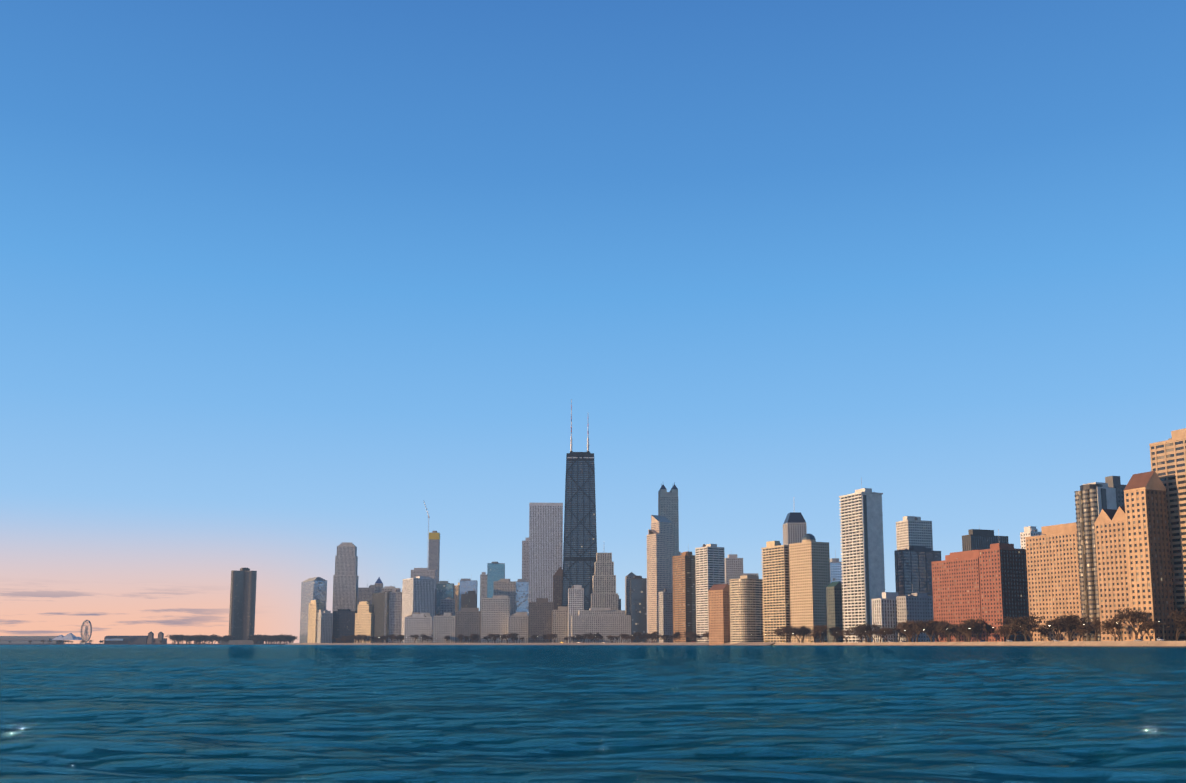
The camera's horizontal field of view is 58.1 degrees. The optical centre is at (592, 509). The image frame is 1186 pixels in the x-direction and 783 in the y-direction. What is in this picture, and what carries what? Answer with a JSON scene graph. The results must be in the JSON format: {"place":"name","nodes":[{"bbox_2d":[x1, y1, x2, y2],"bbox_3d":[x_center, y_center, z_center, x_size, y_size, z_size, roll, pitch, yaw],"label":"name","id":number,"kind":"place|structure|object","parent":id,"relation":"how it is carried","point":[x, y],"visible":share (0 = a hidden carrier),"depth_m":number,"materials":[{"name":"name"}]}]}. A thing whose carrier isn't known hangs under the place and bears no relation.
{"place":"outdoors","nodes":[
{"label":"outdoors","id":0,"kind":"place"},
{"bbox_2d":[0,644,1185,782],"bbox_3d":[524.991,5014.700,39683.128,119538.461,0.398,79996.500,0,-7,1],"label":"lake","id":1,"kind":"structure","parent":0,"point":[291,713],"depth_m":22.44,"materials":[{"name":"liquid"}]},
{"bbox_2d":[0,632,166,643],"bbox_3d":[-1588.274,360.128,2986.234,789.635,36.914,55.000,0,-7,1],"label":"pier buildings","id":2,"kind":"structure","parent":1,"relation":"on","point":[149,639],"depth_m":2965.61,"materials":[{"name":"grey"}]},
{"bbox_2d":[79,620,91,643],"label":"ferris wheel","id":3,"kind":"object","parent":2,"relation":"on","point":[84,631],"visible":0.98,"depth_m":2955.21,"materials":[{"name":"silver metal"}]},
{"bbox_2d":[0,644,218,644],"bbox_3d":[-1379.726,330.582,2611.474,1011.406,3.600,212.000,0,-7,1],"label":"breakwater","id":4,"kind":"object","parent":1,"relation":"on","point":[109,644],"visible":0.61,"depth_m":2701.79,"materials":[{"name":"grey concrete"}]},
{"bbox_2d":[0,0,1185,643],"label":"sky","id":5,"kind":"structure","parent":0,"point":[281,281],"materials":[{"name":"blue"}]},
{"bbox_2d":[235,641,1185,646],"bbox_3d":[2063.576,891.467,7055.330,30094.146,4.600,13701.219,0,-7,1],"label":"shore ground","id":6,"kind":"structure","parent":0,"point":[1117,644],"depth_m":902.41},
{"bbox_2d":[219,568,258,644],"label":"skyscraper","id":7,"kind":"structure","parent":6,"relation":"on","point":[242,607],"depth_m":2889.02,"materials":[{"name":"black glass"}]},
{"bbox_2d":[299,577,326,642],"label":"glass tower","id":8,"kind":"structure","parent":6,"relation":"on","point":[311,588],"depth_m":2382.93,"materials":[{"name":"grey"}]},
{"bbox_2d":[307,593,323,642],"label":"building","id":9,"kind":"structure","parent":6,"relation":"on","point":[315,606],"depth_m":2264.55,"materials":[{"name":"grey"}]},
{"bbox_2d":[317,610,332,642],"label":"building","id":10,"kind":"structure","parent":6,"relation":"on","point":[324,625],"depth_m":2234.78,"materials":[{"name":"grey"}]},
{"bbox_2d":[332,609,356,642],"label":"building","id":11,"kind":"structure","parent":6,"relation":"on","point":[343,622],"depth_m":2278.98,"materials":[{"name":"grey"}]},
{"bbox_2d":[332,542,358,628],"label":"skyscraper","id":12,"kind":"structure","parent":6,"relation":"on","point":[345,586],"depth_m":2512.95,"materials":[{"name":"grey concrete"}]},
{"bbox_2d":[354,601,373,644],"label":"building","id":13,"kind":"structure","parent":6,"relation":"on","point":[364,619],"depth_m":2209.35,"materials":[{"name":"grey"}]},
{"bbox_2d":[358,583,374,603],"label":"skyscraper","id":14,"kind":"structure","parent":6,"relation":"on","point":[365,594],"depth_m":2506.13,"materials":[{"name":"grey"}]},
{"bbox_2d":[374,577,382,592],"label":"high-rise building","id":15,"kind":"structure","parent":6,"relation":"on","point":[378,585],"depth_m":2457.04,"materials":[{"name":"grey"}]},
{"bbox_2d":[372,591,391,642],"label":"building","id":16,"kind":"structure","parent":6,"relation":"on","point":[378,603],"depth_m":2176.16,"materials":[{"name":"grey concrete"}]},
{"bbox_2d":[381,586,400,592],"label":"infill block","id":17,"kind":"structure","parent":6,"relation":"on","point":[387,588],"depth_m":2229.76,"materials":[{"name":"grey"}]},
{"bbox_2d":[384,589,401,642],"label":"infill block","id":18,"kind":"structure","parent":6,"relation":"on","point":[395,614],"depth_m":2151.48,"materials":[{"name":"grey concrete"}]},
{"bbox_2d":[401,576,434,642],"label":"high-rise building","id":19,"kind":"structure","parent":6,"relation":"on","point":[418,592],"depth_m":2118.09,"materials":[{"name":"grey"}]},
{"bbox_2d":[404,606,432,642],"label":"building","id":20,"kind":"structure","parent":6,"relation":"on","point":[418,624],"depth_m":1995.82,"materials":[{"name":"grey concrete"}]},
{"bbox_2d":[411,568,436,588],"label":"skyscraper","id":21,"kind":"structure","parent":6,"relation":"on","point":[416,572],"depth_m":2360.26,"materials":[{"name":"grey"}]},
{"bbox_2d":[424,502,439,582],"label":"tower under construction","id":22,"kind":"structure","parent":6,"relation":"on","point":[433,559],"depth_m":2918.58,"materials":[{"name":"grey concrete"}]},
{"bbox_2d":[433,612,454,642],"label":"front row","id":23,"kind":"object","parent":6,"relation":"on","point":[443,626],"visible":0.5,"depth_m":1944.57,"materials":[{"name":"grey"}]},
{"bbox_2d":[436,581,453,613],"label":"high-rise building","id":24,"kind":"structure","parent":6,"relation":"on","point":[445,589],"depth_m":2503.99,"materials":[{"name":"grey"}]},
{"bbox_2d":[440,597,454,615],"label":"infill block","id":25,"kind":"structure","parent":6,"relation":"on","point":[447,604],"depth_m":2229.70,"materials":[{"name":"grey"}]},
{"bbox_2d":[454,582,459,613],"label":"high-rise building","id":26,"kind":"structure","parent":6,"relation":"on","point":[456,592],"depth_m":2555.20,"materials":[{"name":"beige concrete"}]},
{"bbox_2d":[455,608,480,642],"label":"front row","id":27,"kind":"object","parent":6,"relation":"on","point":[467,621],"visible":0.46,"depth_m":1944.90,"materials":[{"name":"grey concrete"}]},
{"bbox_2d":[459,579,477,610],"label":"glass tower","id":28,"kind":"structure","parent":6,"relation":"on","point":[466,585],"depth_m":2504.11,"materials":[{"name":"blue glass"}]},
{"bbox_2d":[461,591,476,607],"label":"high-rise building","id":29,"kind":"structure","parent":6,"relation":"on","point":[469,600],"depth_m":2299.88,"materials":[{"name":"grey concrete"}]},
{"bbox_2d":[480,572,486,610],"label":"grey tower","id":30,"kind":"structure","parent":6,"relation":"on","point":[483,584],"depth_m":2652.51,"materials":[{"name":"grey concrete"}]},
{"bbox_2d":[481,595,509,642],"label":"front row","id":31,"kind":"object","parent":6,"relation":"on","point":[495,612],"visible":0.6,"depth_m":1945.63,"materials":[{"name":"grey concrete"}]},
{"bbox_2d":[487,562,504,597],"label":"teal tower","id":32,"kind":"structure","parent":6,"relation":"on","point":[495,571],"depth_m":2606.75,"materials":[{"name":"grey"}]},
{"bbox_2d":[493,579,515,615],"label":"building","id":33,"kind":"structure","parent":6,"relation":"on","point":[504,587],"depth_m":2201.56,"materials":[{"name":"grey"}]},
{"bbox_2d":[508,612,527,642],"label":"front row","id":34,"kind":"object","parent":6,"relation":"on","point":[518,622],"visible":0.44,"depth_m":1922.43,"materials":[{"name":"grey concrete"}]},
{"bbox_2d":[516,579,528,615],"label":"glass tower","id":35,"kind":"structure","parent":6,"relation":"on","point":[522,595],"depth_m":2248.94,"materials":[{"name":"blue glass"}]},
{"bbox_2d":[522,538,528,580],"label":"slim tower","id":36,"kind":"structure","parent":6,"relation":"on","point":[525,560],"depth_m":2307.74,"materials":[{"name":"grey concrete"}]},
{"bbox_2d":[528,598,553,642],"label":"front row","id":37,"kind":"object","parent":6,"relation":"on","point":[540,615],"visible":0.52,"depth_m":1893.40,"materials":[{"name":"grey concrete"}]},
{"bbox_2d":[529,503,562,601],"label":"skyscraper","id":38,"kind":"structure","parent":6,"relation":"on","point":[545,541],"depth_m":2091.14,"materials":[{"name":"grey concrete"}]},
{"bbox_2d":[553,567,562,609],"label":"building","id":39,"kind":"structure","parent":6,"relation":"on","point":[557,586],"depth_m":1948.88,"materials":[{"name":"grey"}]},
{"bbox_2d":[552,606,567,642],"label":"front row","id":40,"kind":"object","parent":6,"relation":"on","point":[560,622],"visible":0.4,"depth_m":1871.66,"materials":[{"name":"grey concrete"}]},
{"bbox_2d":[568,585,583,642],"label":"high-rise building","id":41,"kind":"structure","parent":6,"relation":"on","point":[575,599],"depth_m":1846.13,"materials":[{"name":"grey"}]},
{"bbox_2d":[562,399,596,609],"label":"skyscraper","id":42,"kind":"structure","parent":6,"relation":"on","point":[580,547],"depth_m":1954.20,"materials":[{"name":"grey metal"}]},
{"bbox_2d":[571,608,630,642],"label":"building","id":43,"kind":"structure","parent":6,"relation":"on","point":[605,623],"depth_m":1793.04,"materials":[{"name":"grey"}]},
{"bbox_2d":[590,553,617,609],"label":"skyscraper","id":44,"kind":"structure","parent":6,"relation":"on","point":[603,594],"depth_m":1852.39,"materials":[{"name":"grey concrete"}]},
{"bbox_2d":[625,572,635,614],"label":"high-rise building","id":45,"kind":"structure","parent":6,"relation":"on","point":[629,576],"depth_m":1896.56,"materials":[{"name":"grey concrete"}]},
{"bbox_2d":[630,576,646,642],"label":"high-rise building","id":46,"kind":"structure","parent":6,"relation":"on","point":[638,599],"depth_m":1793.28,"materials":[{"name":"grey"}]},
{"bbox_2d":[647,515,673,642],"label":"skyscraper","id":47,"kind":"structure","parent":6,"relation":"on","point":[660,544],"depth_m":1760.39,"materials":[{"name":"grey concrete"}]},
{"bbox_2d":[659,588,672,642],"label":"high-rise building","id":48,"kind":"structure","parent":6,"relation":"on","point":[666,612],"depth_m":1594.74,"materials":[{"name":"grey concrete"}]},
{"bbox_2d":[658,482,680,555],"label":"skyscraper","id":49,"kind":"structure","parent":6,"relation":"on","point":[668,506],"depth_m":2017.78,"materials":[{"name":"grey"}]},
{"bbox_2d":[672,551,695,642],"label":"brown slab","id":50,"kind":"structure","parent":6,"relation":"on","point":[684,592],"depth_m":1552.14,"materials":[{"name":"brown concrete"}]},
{"bbox_2d":[695,544,724,641],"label":"white slab","id":51,"kind":"structure","parent":6,"relation":"on","point":[710,564],"depth_m":1506.30,"materials":[{"name":"grey concrete"}]},
{"bbox_2d":[708,584,729,644],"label":"high-rise building","id":52,"kind":"structure","parent":6,"relation":"on","point":[719,611],"depth_m":1378.28,"materials":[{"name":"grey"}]},
{"bbox_2d":[725,554,757,584],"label":"building","id":53,"kind":"structure","parent":6,"relation":"on","point":[733,566],"depth_m":1698.41,"materials":[{"name":"grey"}]},
{"bbox_2d":[729,575,763,643],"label":"curved apartment block","id":54,"kind":"structure","parent":6,"relation":"on","point":[746,611],"depth_m":1338.62,"materials":[{"name":"grey concrete"}]},
{"bbox_2d":[761,541,790,644],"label":"cream slab","id":55,"kind":"structure","parent":6,"relation":"on","point":[776,586],"depth_m":1309.01,"materials":[{"name":"grey concrete"}]},
{"bbox_2d":[774,625,792,640],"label":"tree","id":56,"kind":"object","parent":6,"relation":"on","point":[786,629],"visible":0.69,"depth_m":1254.19,"materials":[{"name":"brown plant"}]},
{"bbox_2d":[783,512,806,544],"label":"mansard tower","id":57,"kind":"structure","parent":6,"relation":"on","point":[794,528],"depth_m":1504.28,"materials":[{"name":"grey concrete"}]},
{"bbox_2d":[788,628,802,642],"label":"tree","id":58,"kind":"object","parent":6,"relation":"on","point":[795,632],"visible":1,"depth_m":1215.81,"materials":[{"name":"brown plant"}]},
{"bbox_2d":[788,626,809,642],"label":"tree","id":59,"kind":"object","parent":6,"relation":"on","point":[805,632],"visible":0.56,"depth_m":1224.45,"materials":[{"name":"brown plant"}]},
{"bbox_2d":[789,533,829,642],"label":"apartment tower","id":60,"kind":"structure","parent":6,"relation":"on","point":[809,561],"depth_m":1254.48,"materials":[{"name":"grey concrete"}]},
{"bbox_2d":[812,624,828,642],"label":"tree","id":61,"kind":"object","parent":6,"relation":"on","point":[818,629],"visible":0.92,"depth_m":1176.99,"materials":[{"name":"brown plant"}]},
{"bbox_2d":[826,581,844,641],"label":"high-rise building","id":62,"kind":"structure","parent":6,"relation":"on","point":[835,613],"depth_m":1194.14,"materials":[{"name":"grey"}]},
{"bbox_2d":[830,550,842,582],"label":"building","id":63,"kind":"structure","parent":6,"relation":"on","point":[835,570],"depth_m":1395.48,"materials":[{"name":"grey"}]},
{"bbox_2d":[837,629,854,641],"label":"tree","id":64,"kind":"object","parent":6,"relation":"on","point":[848,633],"visible":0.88,"depth_m":1105.32,"materials":[{"name":"brown plant"}]},
{"bbox_2d":[839,477,884,641],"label":"skyscraper","id":65,"kind":"structure","parent":6,"relation":"on","point":[862,548],"depth_m":1136.74,"materials":[{"name":"grey concrete"}]},
{"bbox_2d":[855,623,882,641],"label":"tree","id":66,"kind":"object","parent":6,"relation":"on","point":[863,627],"visible":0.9,"depth_m":1016.24,"materials":[{"name":"brown plant"}]},
{"bbox_2d":[864,628,879,641],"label":"tree","id":67,"kind":"object","parent":6,"relation":"on","point":[870,632],"visible":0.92,"depth_m":1007.31,"materials":[{"name":"brown plant"}]},
{"bbox_2d":[681,641,1069,642],"bbox_3d":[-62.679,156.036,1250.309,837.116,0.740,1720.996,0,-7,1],"label":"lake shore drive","id":68,"kind":"object","parent":6,"relation":"on","point":[846,642],"depth_m":1070.92,"materials":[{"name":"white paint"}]},
{"bbox_2d":[879,627,895,641],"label":"tree","id":69,"kind":"object","parent":6,"relation":"on","point":[891,631],"visible":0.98,"depth_m":985.81,"materials":[{"name":"brown plant"}]},
{"bbox_2d":[871,589,934,641],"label":"apartment building","id":70,"kind":"structure","parent":6,"relation":"on","point":[915,606],"depth_m":1040.18,"materials":[{"name":"white concrete"}]},
{"bbox_2d":[893,619,917,641],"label":"tree","id":71,"kind":"object","parent":6,"relation":"on","point":[904,624],"visible":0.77,"depth_m":950.01,"materials":[{"name":"brown plant"}]},
{"bbox_2d":[900,625,914,641],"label":"tree","id":72,"kind":"object","parent":6,"relation":"on","point":[908,629],"visible":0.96,"depth_m":941.22,"materials":[{"name":"brown plant"}]},
{"bbox_2d":[896,515,932,550],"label":"cream tower","id":73,"kind":"structure","parent":6,"relation":"on","point":[913,530],"depth_m":1356.77,"materials":[{"name":"grey concrete"}]},
{"bbox_2d":[894,546,940,595],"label":"dark glass building","id":74,"kind":"structure","parent":6,"relation":"on","point":[913,567],"depth_m":1151.35,"materials":[{"name":"grey"}]},
{"bbox_2d":[911,620,931,641],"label":"tree","id":75,"kind":"object","parent":6,"relation":"on","point":[915,629],"visible":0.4,"depth_m":933.60,"materials":[{"name":"brown plant"}]},
{"bbox_2d":[913,618,941,641],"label":"tree","id":76,"kind":"object","parent":6,"relation":"on","point":[927,625],"visible":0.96,"depth_m":923.39,"materials":[{"name":"brown plant"}]},
{"bbox_2d":[935,622,952,641],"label":"tree","id":77,"kind":"object","parent":6,"relation":"on","point":[940,628],"visible":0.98,"depth_m":868.62,"materials":[{"name":"brown plant"}]},
{"bbox_2d":[931,550,981,641],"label":"building","id":78,"kind":"structure","parent":6,"relation":"on","point":[956,587],"depth_m":967.82,"materials":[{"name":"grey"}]},
{"bbox_2d":[953,623,977,641],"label":"tree","id":79,"kind":"object","parent":6,"relation":"on","point":[964,628],"visible":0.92,"depth_m":838.67,"materials":[{"name":"brown plant"}]},
{"bbox_2d":[963,618,984,642],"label":"tree","id":80,"kind":"object","parent":6,"relation":"on","point":[974,623],"visible":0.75,"depth_m":842.11,"materials":[{"name":"brown plant"}]},
{"bbox_2d":[962,528,1008,550],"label":"building","id":81,"kind":"structure","parent":6,"relation":"on","point":[978,539],"depth_m":1254.72,"materials":[{"name":"grey"}]},
{"bbox_2d":[981,624,994,641],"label":"tree","id":82,"kind":"object","parent":6,"relation":"on","point":[989,629],"visible":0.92,"depth_m":848.09,"materials":[{"name":"brown plant"}]},
{"bbox_2d":[978,529,1030,641],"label":"building","id":83,"kind":"structure","parent":6,"relation":"on","point":[1003,580],"depth_m":869.50,"materials":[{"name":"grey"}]},
{"bbox_2d":[995,616,1018,641],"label":"tree","id":84,"kind":"object","parent":6,"relation":"on","point":[1008,619],"visible":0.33,"depth_m":830.29,"materials":[{"name":"brown plant"}]},
{"bbox_2d":[1001,625,1016,641],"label":"tree","id":85,"kind":"object","parent":6,"relation":"on","point":[1011,630],"visible":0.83,"depth_m":772.15,"materials":[{"name":"brown plant"}]},
{"bbox_2d":[1009,617,1036,641],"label":"tree","id":86,"kind":"object","parent":6,"relation":"on","point":[1021,630],"visible":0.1,"depth_m":760.00,"materials":[{"name":"brown plant"}]},
{"bbox_2d":[1011,614,1044,641],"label":"tree","id":87,"kind":"object","parent":6,"relation":"on","point":[1024,622],"visible":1,"depth_m":725.81,"materials":[{"name":"brown plant"}]},
{"bbox_2d":[1020,526,1041,548],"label":"high-rise building","id":88,"kind":"structure","parent":6,"relation":"on","point":[1029,531],"depth_m":1104.60,"materials":[{"name":"grey concrete"}]},
{"bbox_2d":[1025,522,1082,641],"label":"building","id":89,"kind":"structure","parent":6,"relation":"on","point":[1053,574],"depth_m":787.29,"materials":[{"name":"grey concrete"}]},
{"bbox_2d":[1041,616,1067,638],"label":"tree","id":90,"kind":"object","parent":6,"relation":"on","point":[1054,620],"visible":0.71,"depth_m":714.70,"materials":[{"name":"brown plant"}]},
{"bbox_2d":[1044,616,1066,640],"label":"tree","id":91,"kind":"object","parent":6,"relation":"on","point":[1061,630],"visible":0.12,"depth_m":737.97,"materials":[{"name":"brown plant"}]},
{"bbox_2d":[1055,613,1094,640],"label":"tree","id":92,"kind":"object","parent":6,"relation":"on","point":[1070,619],"visible":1,"depth_m":668.60,"materials":[{"name":"brown plant"}]},
{"bbox_2d":[1075,624,1098,640],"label":"tree","id":93,"kind":"object","parent":6,"relation":"on","point":[1088,629],"visible":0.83,"depth_m":683.15,"materials":[{"name":"brown plant"}]},
{"bbox_2d":[1087,616,1100,640],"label":"tree","id":94,"kind":"object","parent":6,"relation":"on","point":[1095,622],"visible":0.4,"depth_m":705.06,"materials":[{"name":"brown plant"}]},
{"bbox_2d":[1074,482,1116,645],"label":"high-rise building","id":95,"kind":"structure","parent":6,"relation":"on","point":[1093,500],"depth_m":732.95,"materials":[{"name":"grey concrete"}]},
{"bbox_2d":[1100,618,1120,640],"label":"tree","id":96,"kind":"object","parent":6,"relation":"on","point":[1107,625],"visible":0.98,"depth_m":627.80,"materials":[{"name":"brown plant"}]},
{"bbox_2d":[1094,506,1132,640],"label":"high-rise building","id":97,"kind":"structure","parent":6,"relation":"on","point":[1112,560],"depth_m":646.97,"materials":[{"name":"grey concrete"}]},
{"bbox_2d":[1105,476,1125,509],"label":"skyscraper","id":98,"kind":"structure","parent":6,"relation":"on","point":[1113,481],"depth_m":803.00,"materials":[{"name":"grey"}]},
{"bbox_2d":[1109,608,1157,639],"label":"tree","id":99,"kind":"object","parent":6,"relation":"on","point":[1127,617],"visible":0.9,"depth_m":608.39,"materials":[{"name":"brown plant"}]},
{"bbox_2d":[1124,471,1175,643],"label":"gabled tower","id":100,"kind":"structure","parent":6,"relation":"on","point":[1149,555],"depth_m":611.94,"materials":[{"name":"grey concrete"}]},
{"bbox_2d":[1137,620,1169,640],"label":"tree","id":101,"kind":"object","parent":6,"relation":"on","point":[1150,625],"visible":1,"depth_m":595.04,"materials":[{"name":"brown plant"}]},
{"bbox_2d":[1149,428,1185,640],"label":"skyscraper","id":102,"kind":"structure","parent":6,"relation":"on","point":[1168,461],"depth_m":617.25,"materials":[{"name":"grey concrete"}]},
{"bbox_2d":[1166,609,1185,640],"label":"tree","id":103,"kind":"object","parent":6,"relation":"on","point":[1177,617],"visible":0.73,"depth_m":570.96,"materials":[{"name":"brown plant"}]},
{"bbox_2d":[1173,619,1185,633],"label":"tree","id":104,"kind":"object","parent":6,"relation":"on","point":[1181,623],"visible":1,"depth_m":561.57,"materials":[{"name":"brown plant"}]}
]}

